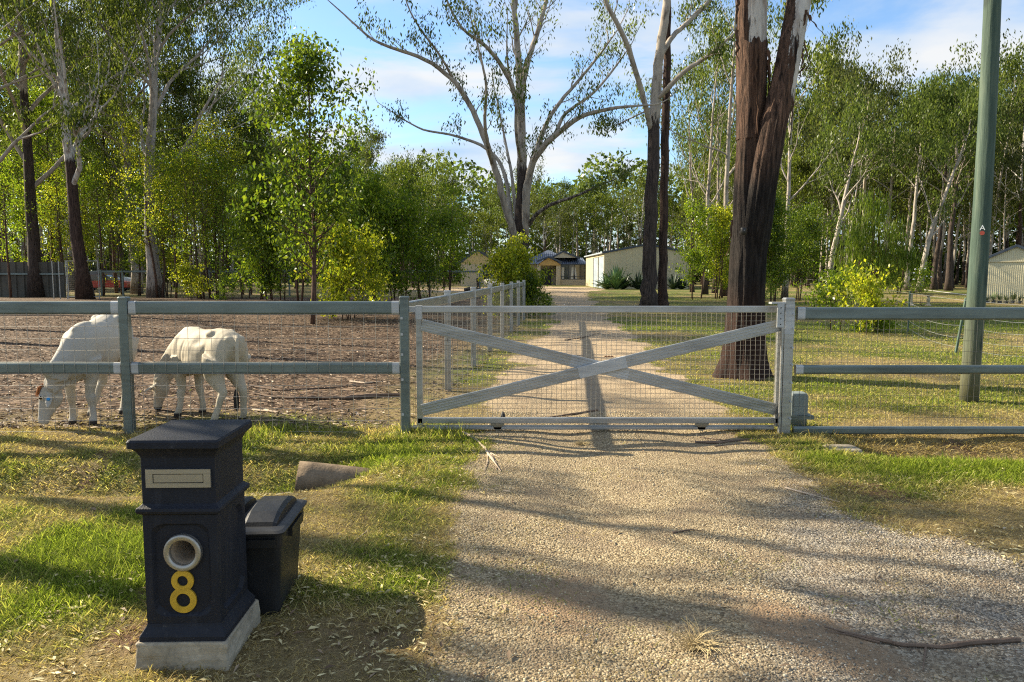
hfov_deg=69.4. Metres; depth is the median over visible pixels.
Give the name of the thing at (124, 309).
rail fence
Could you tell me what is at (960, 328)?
wire fence
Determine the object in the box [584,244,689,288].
steel shed
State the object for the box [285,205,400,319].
young gum
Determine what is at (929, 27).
sky
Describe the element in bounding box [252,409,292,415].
fallen branch
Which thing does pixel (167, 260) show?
young gum
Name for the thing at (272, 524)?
wheelie bin
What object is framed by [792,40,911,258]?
gum tree
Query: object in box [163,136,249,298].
young gum
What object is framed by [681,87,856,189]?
gum tree
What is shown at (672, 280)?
strappy plant
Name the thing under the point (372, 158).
gum tree
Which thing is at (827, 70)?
gum tree
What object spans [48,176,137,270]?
gum tree
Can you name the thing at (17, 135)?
gum tree
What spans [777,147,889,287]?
gum tree
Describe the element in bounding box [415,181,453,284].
gum tree
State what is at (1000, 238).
gum tree
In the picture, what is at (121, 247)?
gum tree
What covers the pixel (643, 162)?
forest
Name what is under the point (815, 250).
gum tree
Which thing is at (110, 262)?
gum tree
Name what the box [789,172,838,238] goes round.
gum tree
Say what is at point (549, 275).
door
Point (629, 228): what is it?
gum tree
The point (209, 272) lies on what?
rail fence
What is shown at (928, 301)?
bird bath
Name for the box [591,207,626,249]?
gum tree
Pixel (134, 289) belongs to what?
gum tree
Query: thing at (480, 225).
gum tree
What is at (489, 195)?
gum tree
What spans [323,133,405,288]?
gum tree
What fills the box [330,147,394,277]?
gum tree
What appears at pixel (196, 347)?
calf
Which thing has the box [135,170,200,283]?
gum tree
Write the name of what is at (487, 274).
window
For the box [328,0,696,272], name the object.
gum tree
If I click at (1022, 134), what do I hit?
gum tree
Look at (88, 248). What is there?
gum tree
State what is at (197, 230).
gum tree
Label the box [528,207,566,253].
gum tree
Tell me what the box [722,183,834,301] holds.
young gum
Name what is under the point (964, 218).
gum tree
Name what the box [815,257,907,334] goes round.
shrub
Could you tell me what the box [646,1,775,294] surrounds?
gum tree
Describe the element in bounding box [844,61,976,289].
gum tree
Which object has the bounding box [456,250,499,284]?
brick garage
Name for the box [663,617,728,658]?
dry tussock
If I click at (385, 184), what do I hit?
gum tree
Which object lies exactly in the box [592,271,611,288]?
strappy plant
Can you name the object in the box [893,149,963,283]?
gum tree
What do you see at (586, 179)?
gum tree
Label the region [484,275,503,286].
parked car
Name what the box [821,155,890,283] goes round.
gum tree
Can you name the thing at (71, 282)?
gum tree
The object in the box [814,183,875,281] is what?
gum tree
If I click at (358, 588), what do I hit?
cut grass
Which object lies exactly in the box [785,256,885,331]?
bush
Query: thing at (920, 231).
gum tree
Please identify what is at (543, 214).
gum tree
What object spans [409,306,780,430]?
sliding gate
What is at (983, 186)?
power pole
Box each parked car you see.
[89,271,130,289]
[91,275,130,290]
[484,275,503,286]
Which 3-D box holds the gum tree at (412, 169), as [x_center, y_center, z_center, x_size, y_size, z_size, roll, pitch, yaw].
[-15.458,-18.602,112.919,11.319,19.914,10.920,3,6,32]
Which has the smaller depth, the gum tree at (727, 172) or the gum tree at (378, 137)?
the gum tree at (727, 172)
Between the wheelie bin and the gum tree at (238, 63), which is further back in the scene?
the gum tree at (238, 63)
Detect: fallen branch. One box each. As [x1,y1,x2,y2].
[249,383,357,390]
[252,392,399,399]
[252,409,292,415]
[349,380,389,383]
[550,409,597,416]
[672,529,704,533]
[784,487,838,503]
[824,626,1021,669]
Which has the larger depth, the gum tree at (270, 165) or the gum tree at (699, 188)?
the gum tree at (699, 188)
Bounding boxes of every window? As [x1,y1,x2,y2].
[483,265,493,279]
[561,265,583,278]
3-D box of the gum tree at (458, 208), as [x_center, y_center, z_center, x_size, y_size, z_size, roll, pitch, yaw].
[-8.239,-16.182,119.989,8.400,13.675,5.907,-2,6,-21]
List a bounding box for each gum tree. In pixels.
[0,0,51,29]
[0,0,206,169]
[0,0,214,298]
[0,0,236,296]
[0,0,237,289]
[0,0,254,293]
[0,28,54,81]
[0,29,141,261]
[0,40,114,260]
[0,48,105,261]
[1,108,137,261]
[1,145,106,255]
[6,91,92,261]
[34,115,186,270]
[35,0,328,297]
[42,51,174,274]
[45,0,318,290]
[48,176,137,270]
[60,152,144,261]
[90,129,187,242]
[110,117,205,279]
[114,145,194,287]
[114,149,166,288]
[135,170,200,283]
[160,72,237,267]
[161,154,227,286]
[175,181,210,267]
[194,126,266,288]
[200,104,300,284]
[212,160,231,283]
[230,134,309,209]
[241,142,358,284]
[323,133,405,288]
[327,134,412,280]
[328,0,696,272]
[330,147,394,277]
[335,109,429,189]
[345,163,431,251]
[375,176,433,254]
[380,169,461,287]
[383,153,441,280]
[385,145,463,281]
[385,153,437,280]
[409,173,435,283]
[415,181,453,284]
[418,175,467,286]
[426,171,481,281]
[427,202,478,283]
[432,169,464,253]
[443,200,483,282]
[457,210,497,253]
[462,207,507,253]
[467,207,501,252]
[470,193,508,257]
[473,153,587,222]
[480,179,512,244]
[487,193,529,245]
[498,205,553,253]
[504,176,538,236]
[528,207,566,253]
[530,189,577,250]
[530,204,577,251]
[532,207,580,255]
[534,176,580,251]
[536,181,573,252]
[554,181,601,253]
[555,180,606,255]
[560,220,600,254]
[564,171,620,252]
[572,190,638,251]
[578,209,610,253]
[581,0,779,305]
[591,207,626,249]
[592,162,659,247]
[601,184,643,239]
[604,161,683,244]
[607,0,785,295]
[611,222,656,245]
[615,189,657,243]
[625,164,675,218]
[632,39,735,291]
[638,191,689,245]
[645,43,805,292]
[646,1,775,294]
[656,197,696,249]
[657,6,670,305]
[667,205,689,246]
[668,202,686,248]
[669,99,735,281]
[669,149,714,280]
[669,184,733,286]
[671,101,735,258]
[671,169,729,238]
[673,190,723,284]
[675,75,798,175]
[676,145,733,252]
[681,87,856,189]
[682,210,698,283]
[683,162,785,205]
[694,164,790,211]
[712,0,825,380]
[724,0,882,298]
[767,43,854,285]
[776,154,836,285]
[777,146,843,287]
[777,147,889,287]
[780,124,827,285]
[780,130,850,285]
[782,38,918,285]
[782,88,859,284]
[782,138,890,246]
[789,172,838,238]
[790,25,906,269]
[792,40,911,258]
[794,67,918,230]
[797,66,1023,287]
[798,76,913,288]
[803,89,911,286]
[810,127,913,282]
[812,25,974,281]
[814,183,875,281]
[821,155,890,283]
[837,125,1000,287]
[841,176,876,256]
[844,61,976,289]
[852,168,928,282]
[853,151,926,283]
[859,146,975,284]
[867,148,970,266]
[871,83,1013,289]
[871,157,970,283]
[874,58,1023,288]
[882,178,939,238]
[884,71,1019,273]
[885,79,946,277]
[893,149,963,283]
[894,150,1020,287]
[895,82,1014,291]
[907,34,1023,248]
[908,153,1023,285]
[909,18,1023,100]
[909,77,1013,265]
[911,120,1019,229]
[913,69,1023,290]
[915,66,1023,266]
[926,81,1023,245]
[928,117,1016,284]
[933,159,1023,287]
[940,149,1023,249]
[949,31,1023,254]
[951,72,1023,198]
[958,149,1023,251]
[962,121,1023,246]
[969,74,1019,244]
[976,79,1023,182]
[992,207,1016,250]
[1009,201,1023,246]
[1012,80,1023,187]
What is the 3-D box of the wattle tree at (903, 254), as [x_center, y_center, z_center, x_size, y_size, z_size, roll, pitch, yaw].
[31.026,-6.153,59.583,4.643,5.922,5.499,2,6,23]
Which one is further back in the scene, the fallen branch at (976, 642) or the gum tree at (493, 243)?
the gum tree at (493, 243)
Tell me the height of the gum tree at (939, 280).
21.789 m
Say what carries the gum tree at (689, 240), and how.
on the ground at (336, 650)
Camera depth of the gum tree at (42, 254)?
77.04 m
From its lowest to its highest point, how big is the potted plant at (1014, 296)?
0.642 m
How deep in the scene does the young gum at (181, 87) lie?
56.15 m
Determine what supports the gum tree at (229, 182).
on the ground at (336, 650)
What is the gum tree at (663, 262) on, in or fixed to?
on the ground at (336, 650)
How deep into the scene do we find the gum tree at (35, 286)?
49.25 m
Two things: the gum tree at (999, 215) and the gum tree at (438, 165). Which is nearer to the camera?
the gum tree at (999, 215)
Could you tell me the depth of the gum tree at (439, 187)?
82.99 m
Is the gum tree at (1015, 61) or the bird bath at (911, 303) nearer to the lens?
the bird bath at (911, 303)
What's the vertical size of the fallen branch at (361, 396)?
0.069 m
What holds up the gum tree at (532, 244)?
on the ground at (336, 650)
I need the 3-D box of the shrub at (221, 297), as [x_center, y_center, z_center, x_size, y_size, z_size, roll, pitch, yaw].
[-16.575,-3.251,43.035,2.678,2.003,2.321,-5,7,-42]
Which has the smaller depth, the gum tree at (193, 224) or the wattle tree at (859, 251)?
the wattle tree at (859, 251)
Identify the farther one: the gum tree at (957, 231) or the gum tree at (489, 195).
the gum tree at (489, 195)
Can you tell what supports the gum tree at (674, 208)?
on the ground at (336, 650)
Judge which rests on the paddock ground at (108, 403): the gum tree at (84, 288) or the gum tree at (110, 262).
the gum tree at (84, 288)
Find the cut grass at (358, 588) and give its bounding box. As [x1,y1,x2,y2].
[0,432,1023,681]
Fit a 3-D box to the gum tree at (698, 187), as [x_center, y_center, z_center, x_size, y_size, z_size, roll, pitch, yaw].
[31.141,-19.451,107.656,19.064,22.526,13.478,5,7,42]
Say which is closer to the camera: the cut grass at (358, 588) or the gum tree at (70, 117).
the cut grass at (358, 588)
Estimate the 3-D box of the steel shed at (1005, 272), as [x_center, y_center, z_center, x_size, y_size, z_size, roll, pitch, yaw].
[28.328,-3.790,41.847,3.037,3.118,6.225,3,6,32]
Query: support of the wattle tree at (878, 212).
on the ground at (336, 650)
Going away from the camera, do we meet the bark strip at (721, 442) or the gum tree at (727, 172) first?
the bark strip at (721, 442)
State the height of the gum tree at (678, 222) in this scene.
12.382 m
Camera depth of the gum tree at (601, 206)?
117.39 m
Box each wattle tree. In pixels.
[821,208,897,293]
[836,187,915,290]
[867,231,927,292]
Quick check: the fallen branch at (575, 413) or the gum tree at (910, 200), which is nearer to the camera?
the fallen branch at (575, 413)
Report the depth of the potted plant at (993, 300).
39.66 m
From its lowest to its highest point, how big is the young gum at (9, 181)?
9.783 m
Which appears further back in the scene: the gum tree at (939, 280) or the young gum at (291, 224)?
the gum tree at (939, 280)
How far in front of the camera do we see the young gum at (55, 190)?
52.44 m
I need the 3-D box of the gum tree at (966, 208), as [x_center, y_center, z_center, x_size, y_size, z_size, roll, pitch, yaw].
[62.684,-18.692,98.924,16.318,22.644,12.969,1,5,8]
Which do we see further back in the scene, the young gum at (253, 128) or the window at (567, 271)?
the window at (567, 271)
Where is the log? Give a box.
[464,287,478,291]
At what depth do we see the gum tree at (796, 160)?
80.38 m
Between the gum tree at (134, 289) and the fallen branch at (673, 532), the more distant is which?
the gum tree at (134, 289)
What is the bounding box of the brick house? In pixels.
[530,250,585,284]
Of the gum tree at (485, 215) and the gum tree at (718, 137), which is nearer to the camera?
the gum tree at (718, 137)
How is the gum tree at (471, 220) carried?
on the ground at (336, 650)
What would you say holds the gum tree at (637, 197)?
on the ground at (336, 650)
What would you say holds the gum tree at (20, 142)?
on the ground at (336, 650)
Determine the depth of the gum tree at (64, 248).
90.55 m
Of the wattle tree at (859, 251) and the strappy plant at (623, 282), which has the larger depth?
the strappy plant at (623, 282)
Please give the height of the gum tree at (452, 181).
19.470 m
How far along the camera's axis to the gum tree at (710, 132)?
100.45 m
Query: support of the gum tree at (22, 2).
on the paddock ground at (108, 403)
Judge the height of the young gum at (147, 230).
11.866 m
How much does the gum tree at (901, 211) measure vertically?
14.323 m
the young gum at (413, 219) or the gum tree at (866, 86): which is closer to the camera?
the young gum at (413, 219)
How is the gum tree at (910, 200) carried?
on the ground at (336, 650)
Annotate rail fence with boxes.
[0,296,410,433]
[99,270,496,295]
[409,280,524,422]
[792,307,1023,433]
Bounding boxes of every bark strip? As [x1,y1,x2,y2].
[462,431,498,456]
[484,450,500,470]
[695,433,778,446]
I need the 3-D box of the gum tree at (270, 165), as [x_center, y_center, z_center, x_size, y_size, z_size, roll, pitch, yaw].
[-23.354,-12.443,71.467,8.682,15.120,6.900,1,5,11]
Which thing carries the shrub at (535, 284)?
on the ground at (336, 650)
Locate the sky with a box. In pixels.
[0,0,1023,270]
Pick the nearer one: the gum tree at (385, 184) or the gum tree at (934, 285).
the gum tree at (934, 285)
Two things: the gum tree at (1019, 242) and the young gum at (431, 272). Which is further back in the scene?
the gum tree at (1019, 242)
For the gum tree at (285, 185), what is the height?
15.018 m
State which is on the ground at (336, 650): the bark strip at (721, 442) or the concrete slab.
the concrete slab
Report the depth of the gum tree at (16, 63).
25.74 m
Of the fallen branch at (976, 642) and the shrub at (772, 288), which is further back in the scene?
the shrub at (772, 288)
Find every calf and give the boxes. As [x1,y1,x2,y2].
[35,315,138,424]
[144,327,250,419]
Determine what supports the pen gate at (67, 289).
on the paddock ground at (108, 403)
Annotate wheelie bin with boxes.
[245,496,306,614]
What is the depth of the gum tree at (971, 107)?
63.26 m
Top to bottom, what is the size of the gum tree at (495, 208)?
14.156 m
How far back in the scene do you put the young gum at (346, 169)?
32.25 m
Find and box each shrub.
[205,268,249,299]
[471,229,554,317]
[507,268,554,315]
[765,272,783,301]
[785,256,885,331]
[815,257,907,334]
[845,304,897,332]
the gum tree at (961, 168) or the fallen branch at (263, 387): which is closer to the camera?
the fallen branch at (263, 387)
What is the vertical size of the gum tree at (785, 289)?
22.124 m
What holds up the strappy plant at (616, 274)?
on the ground at (336, 650)
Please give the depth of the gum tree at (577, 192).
117.15 m
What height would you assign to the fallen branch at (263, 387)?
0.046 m
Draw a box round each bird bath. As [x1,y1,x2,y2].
[906,291,917,305]
[924,295,932,305]
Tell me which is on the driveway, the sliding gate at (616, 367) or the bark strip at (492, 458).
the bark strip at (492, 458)
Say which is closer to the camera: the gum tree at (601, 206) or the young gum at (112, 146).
the young gum at (112, 146)
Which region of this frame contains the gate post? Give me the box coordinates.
[769,298,794,433]
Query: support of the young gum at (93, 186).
on the ground at (336, 650)
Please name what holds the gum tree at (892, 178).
on the ground at (336, 650)
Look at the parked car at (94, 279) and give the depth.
65.08 m
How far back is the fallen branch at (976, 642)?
3.22 m
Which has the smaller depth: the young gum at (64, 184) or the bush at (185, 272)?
the bush at (185, 272)
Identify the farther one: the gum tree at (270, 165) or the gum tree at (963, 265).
the gum tree at (963, 265)
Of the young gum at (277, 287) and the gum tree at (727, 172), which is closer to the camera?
the young gum at (277, 287)
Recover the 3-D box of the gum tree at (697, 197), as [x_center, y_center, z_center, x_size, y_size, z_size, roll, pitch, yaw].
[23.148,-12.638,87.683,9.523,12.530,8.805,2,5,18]
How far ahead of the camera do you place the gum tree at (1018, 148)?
79.34 m
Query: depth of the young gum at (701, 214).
46.12 m
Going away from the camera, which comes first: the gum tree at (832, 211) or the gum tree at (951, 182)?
the gum tree at (832, 211)
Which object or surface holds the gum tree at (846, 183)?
on the ground at (336, 650)
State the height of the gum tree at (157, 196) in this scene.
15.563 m
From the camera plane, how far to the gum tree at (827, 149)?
102.64 m
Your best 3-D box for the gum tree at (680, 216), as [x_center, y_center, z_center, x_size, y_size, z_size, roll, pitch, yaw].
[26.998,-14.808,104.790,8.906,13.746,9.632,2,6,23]
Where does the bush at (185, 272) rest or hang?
on the paddock ground at (108, 403)
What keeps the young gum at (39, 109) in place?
on the ground at (336, 650)
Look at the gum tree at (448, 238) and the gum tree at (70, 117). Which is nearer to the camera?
the gum tree at (70, 117)
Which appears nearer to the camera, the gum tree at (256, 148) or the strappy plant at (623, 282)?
the strappy plant at (623, 282)
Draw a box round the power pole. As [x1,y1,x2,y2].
[959,0,1001,402]
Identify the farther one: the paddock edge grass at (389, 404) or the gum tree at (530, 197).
the gum tree at (530, 197)
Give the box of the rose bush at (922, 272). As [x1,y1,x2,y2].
[904,262,934,304]
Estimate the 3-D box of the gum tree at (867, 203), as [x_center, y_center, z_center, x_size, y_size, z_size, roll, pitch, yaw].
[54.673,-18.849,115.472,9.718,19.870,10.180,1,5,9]
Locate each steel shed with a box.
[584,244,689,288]
[986,244,1023,303]
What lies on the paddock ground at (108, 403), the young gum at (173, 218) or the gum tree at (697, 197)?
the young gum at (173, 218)
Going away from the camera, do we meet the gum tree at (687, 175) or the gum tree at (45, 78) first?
the gum tree at (45, 78)
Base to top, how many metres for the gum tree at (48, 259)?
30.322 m
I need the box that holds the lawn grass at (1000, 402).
[550,293,1023,434]
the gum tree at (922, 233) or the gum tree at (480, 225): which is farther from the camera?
the gum tree at (480, 225)
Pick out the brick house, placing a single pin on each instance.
(569, 268)
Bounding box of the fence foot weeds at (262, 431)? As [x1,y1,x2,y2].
[2,418,1023,457]
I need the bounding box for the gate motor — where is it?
[791,391,813,425]
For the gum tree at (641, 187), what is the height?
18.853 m
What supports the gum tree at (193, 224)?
on the ground at (336, 650)
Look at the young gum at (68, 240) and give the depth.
55.00 m
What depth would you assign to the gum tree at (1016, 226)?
117.48 m
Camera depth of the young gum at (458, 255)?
40.87 m
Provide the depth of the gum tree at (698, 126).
61.70 m
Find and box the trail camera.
[739,227,745,234]
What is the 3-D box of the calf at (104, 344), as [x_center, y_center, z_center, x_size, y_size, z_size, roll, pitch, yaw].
[-4.595,0.292,8.095,0.599,1.173,1.321,0,5,0]
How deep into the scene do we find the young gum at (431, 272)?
33.70 m
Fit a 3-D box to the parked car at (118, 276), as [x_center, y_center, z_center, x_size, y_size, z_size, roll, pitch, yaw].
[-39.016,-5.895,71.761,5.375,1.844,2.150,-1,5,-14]
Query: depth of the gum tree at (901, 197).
133.43 m
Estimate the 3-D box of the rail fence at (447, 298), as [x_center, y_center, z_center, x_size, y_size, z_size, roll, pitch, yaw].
[-0.333,-0.544,16.522,0.110,1.470,17.966,0,5,5]
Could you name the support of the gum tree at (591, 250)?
on the ground at (336, 650)
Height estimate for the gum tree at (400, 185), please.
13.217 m
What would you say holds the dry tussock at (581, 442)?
on the driveway
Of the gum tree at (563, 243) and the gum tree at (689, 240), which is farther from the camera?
the gum tree at (563, 243)
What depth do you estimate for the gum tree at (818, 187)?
93.47 m
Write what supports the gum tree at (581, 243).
on the ground at (336, 650)
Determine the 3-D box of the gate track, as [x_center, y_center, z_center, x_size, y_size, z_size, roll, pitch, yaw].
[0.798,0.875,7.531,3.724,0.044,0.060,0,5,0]
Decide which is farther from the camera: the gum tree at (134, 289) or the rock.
the gum tree at (134, 289)
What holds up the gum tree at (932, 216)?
on the ground at (336, 650)
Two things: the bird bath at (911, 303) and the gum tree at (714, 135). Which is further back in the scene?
the gum tree at (714, 135)
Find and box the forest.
[2,144,1023,283]
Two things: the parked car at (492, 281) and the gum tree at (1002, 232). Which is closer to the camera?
the parked car at (492, 281)
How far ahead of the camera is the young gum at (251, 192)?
36.02 m
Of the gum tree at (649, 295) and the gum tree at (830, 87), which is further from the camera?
the gum tree at (830, 87)
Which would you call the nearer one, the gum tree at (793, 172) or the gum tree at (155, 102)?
the gum tree at (155, 102)
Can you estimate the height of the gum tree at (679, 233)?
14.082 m
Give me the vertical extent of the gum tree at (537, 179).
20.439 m
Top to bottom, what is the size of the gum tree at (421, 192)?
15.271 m
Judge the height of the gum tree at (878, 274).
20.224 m
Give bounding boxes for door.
[541,269,550,284]
[593,257,598,287]
[599,256,603,287]
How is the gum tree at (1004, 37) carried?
on the ground at (336, 650)
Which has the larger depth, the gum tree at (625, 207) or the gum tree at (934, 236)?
the gum tree at (625, 207)
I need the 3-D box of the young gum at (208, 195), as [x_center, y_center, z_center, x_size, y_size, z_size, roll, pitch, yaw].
[-18.361,-8.925,47.026,5.965,12.506,8.772,4,7,38]
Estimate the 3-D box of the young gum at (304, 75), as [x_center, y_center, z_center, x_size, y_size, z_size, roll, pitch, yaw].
[-6.370,-4.984,22.619,4.974,9.082,5.577,0,5,0]
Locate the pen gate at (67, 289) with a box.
[51,261,99,298]
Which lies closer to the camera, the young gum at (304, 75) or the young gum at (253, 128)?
the young gum at (304, 75)
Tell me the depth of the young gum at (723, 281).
48.27 m
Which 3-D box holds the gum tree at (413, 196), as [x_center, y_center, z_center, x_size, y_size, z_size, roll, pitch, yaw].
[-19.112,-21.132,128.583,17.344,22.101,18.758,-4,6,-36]
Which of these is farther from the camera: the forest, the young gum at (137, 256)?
the forest
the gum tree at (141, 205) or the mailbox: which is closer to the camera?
the mailbox
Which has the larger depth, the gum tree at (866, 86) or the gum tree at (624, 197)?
the gum tree at (624, 197)
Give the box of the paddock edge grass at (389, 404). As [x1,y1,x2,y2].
[1,319,560,429]
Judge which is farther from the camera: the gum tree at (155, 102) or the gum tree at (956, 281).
the gum tree at (956, 281)
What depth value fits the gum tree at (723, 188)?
90.20 m
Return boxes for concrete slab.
[823,444,861,452]
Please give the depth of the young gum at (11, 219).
54.35 m
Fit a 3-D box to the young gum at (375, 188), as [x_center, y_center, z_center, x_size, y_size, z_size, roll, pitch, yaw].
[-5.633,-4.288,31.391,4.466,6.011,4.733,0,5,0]
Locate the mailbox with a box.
[126,419,260,670]
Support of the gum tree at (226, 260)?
on the ground at (336, 650)
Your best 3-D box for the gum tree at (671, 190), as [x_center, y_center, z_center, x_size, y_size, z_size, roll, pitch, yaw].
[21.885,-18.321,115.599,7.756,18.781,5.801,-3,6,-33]
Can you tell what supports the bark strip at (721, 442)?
on the driveway
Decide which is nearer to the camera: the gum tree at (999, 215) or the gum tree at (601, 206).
the gum tree at (999, 215)
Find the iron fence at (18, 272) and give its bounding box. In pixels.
[0,262,65,296]
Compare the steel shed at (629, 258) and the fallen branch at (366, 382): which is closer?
the fallen branch at (366, 382)
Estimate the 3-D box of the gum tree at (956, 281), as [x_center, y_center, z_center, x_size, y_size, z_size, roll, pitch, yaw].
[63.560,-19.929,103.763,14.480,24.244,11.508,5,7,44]
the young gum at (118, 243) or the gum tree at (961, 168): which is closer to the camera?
the young gum at (118, 243)
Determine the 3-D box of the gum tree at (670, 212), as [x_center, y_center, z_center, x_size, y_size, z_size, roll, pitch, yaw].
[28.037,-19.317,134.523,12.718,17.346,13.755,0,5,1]
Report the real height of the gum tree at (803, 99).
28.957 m
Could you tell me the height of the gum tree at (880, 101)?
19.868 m
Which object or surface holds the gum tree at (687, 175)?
on the ground at (336, 650)
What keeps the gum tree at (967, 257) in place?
on the ground at (336, 650)
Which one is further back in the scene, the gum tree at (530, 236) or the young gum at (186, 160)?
the gum tree at (530, 236)
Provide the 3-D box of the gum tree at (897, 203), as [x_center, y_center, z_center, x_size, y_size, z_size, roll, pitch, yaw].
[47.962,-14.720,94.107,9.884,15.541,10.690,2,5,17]
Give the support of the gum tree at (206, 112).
on the ground at (336, 650)
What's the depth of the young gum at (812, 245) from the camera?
42.34 m
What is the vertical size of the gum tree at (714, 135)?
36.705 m
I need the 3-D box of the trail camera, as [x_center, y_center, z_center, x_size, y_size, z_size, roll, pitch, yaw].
[3.414,-1.624,10.970,0.084,0.107,0.197,0,5,0]
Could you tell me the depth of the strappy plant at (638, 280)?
73.46 m
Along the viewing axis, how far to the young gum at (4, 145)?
57.22 m
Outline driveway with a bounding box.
[382,287,1023,681]
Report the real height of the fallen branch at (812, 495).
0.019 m
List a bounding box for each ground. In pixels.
[0,278,1023,681]
[0,297,546,429]
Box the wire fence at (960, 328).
[800,279,1023,356]
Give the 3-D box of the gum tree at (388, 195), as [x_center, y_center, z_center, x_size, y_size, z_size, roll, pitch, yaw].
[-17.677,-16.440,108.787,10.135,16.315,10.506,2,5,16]
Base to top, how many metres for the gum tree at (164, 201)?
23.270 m
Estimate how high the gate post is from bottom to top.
1.460 m
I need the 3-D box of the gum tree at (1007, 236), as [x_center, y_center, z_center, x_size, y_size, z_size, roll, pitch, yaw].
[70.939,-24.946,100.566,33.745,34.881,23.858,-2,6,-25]
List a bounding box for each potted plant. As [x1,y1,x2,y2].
[990,292,997,302]
[1009,292,1016,303]
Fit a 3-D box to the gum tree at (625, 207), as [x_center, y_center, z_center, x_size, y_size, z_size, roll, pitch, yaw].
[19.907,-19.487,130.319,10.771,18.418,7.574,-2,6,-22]
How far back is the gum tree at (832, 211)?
80.84 m
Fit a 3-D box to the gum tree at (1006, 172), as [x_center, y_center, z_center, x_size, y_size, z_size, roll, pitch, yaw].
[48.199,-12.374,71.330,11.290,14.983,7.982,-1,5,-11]
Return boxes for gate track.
[411,425,773,429]
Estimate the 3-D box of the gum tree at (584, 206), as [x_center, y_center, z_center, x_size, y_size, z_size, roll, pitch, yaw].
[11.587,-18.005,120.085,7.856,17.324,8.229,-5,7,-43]
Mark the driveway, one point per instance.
(598, 549)
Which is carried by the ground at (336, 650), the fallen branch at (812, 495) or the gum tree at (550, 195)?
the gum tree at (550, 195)
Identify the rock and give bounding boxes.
[294,461,369,492]
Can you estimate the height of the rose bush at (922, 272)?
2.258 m
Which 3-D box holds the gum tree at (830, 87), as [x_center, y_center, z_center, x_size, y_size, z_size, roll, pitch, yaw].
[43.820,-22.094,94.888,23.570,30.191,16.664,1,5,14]
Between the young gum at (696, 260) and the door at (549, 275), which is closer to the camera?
the young gum at (696, 260)
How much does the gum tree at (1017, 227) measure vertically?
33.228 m
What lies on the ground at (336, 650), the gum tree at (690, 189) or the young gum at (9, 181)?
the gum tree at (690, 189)
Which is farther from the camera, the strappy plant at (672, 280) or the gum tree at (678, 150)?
the gum tree at (678, 150)
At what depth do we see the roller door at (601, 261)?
79.38 m
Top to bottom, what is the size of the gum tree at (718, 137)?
20.114 m
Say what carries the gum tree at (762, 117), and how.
on the ground at (336, 650)
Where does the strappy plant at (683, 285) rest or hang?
on the ground at (336, 650)
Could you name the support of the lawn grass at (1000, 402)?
on the ground at (336, 650)
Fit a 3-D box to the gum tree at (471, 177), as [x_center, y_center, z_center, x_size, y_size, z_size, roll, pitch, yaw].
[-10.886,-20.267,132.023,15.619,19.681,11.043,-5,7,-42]
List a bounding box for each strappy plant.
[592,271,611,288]
[597,265,640,288]
[619,274,631,288]
[626,271,642,288]
[667,273,684,288]
[670,276,695,288]
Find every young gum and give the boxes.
[0,60,61,261]
[0,82,117,261]
[0,148,115,261]
[0,149,60,297]
[0,179,68,261]
[31,64,159,292]
[37,138,124,256]
[37,153,143,295]
[37,195,124,284]
[67,111,209,297]
[84,199,142,294]
[89,169,183,295]
[108,49,236,291]
[114,151,202,297]
[122,212,201,296]
[146,101,265,298]
[148,126,249,298]
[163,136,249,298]
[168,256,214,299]
[181,87,299,294]
[195,199,270,298]
[212,158,295,299]
[221,25,385,323]
[224,186,311,299]
[255,147,383,290]
[258,138,350,300]
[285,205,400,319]
[323,168,432,300]
[353,182,452,300]
[375,167,458,298]
[419,178,490,294]
[668,193,727,298]
[678,247,709,299]
[693,199,732,298]
[694,219,731,297]
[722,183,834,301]
[776,195,855,300]
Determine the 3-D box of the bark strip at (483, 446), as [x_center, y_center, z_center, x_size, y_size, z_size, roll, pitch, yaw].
[-0.297,0.959,6.908,0.049,0.027,1.077,-2,6,-20]
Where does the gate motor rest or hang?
on the ground at (336, 650)
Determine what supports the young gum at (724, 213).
on the ground at (336, 650)
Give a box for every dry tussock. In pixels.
[571,437,594,445]
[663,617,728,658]
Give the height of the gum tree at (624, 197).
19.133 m
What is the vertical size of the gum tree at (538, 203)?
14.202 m
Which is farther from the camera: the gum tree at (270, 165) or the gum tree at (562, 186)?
the gum tree at (562, 186)
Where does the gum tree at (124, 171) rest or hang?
on the ground at (336, 650)
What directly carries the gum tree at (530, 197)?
on the ground at (336, 650)
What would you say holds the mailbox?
on the ground at (336, 650)
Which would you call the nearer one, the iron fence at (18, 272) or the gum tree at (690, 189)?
the iron fence at (18, 272)

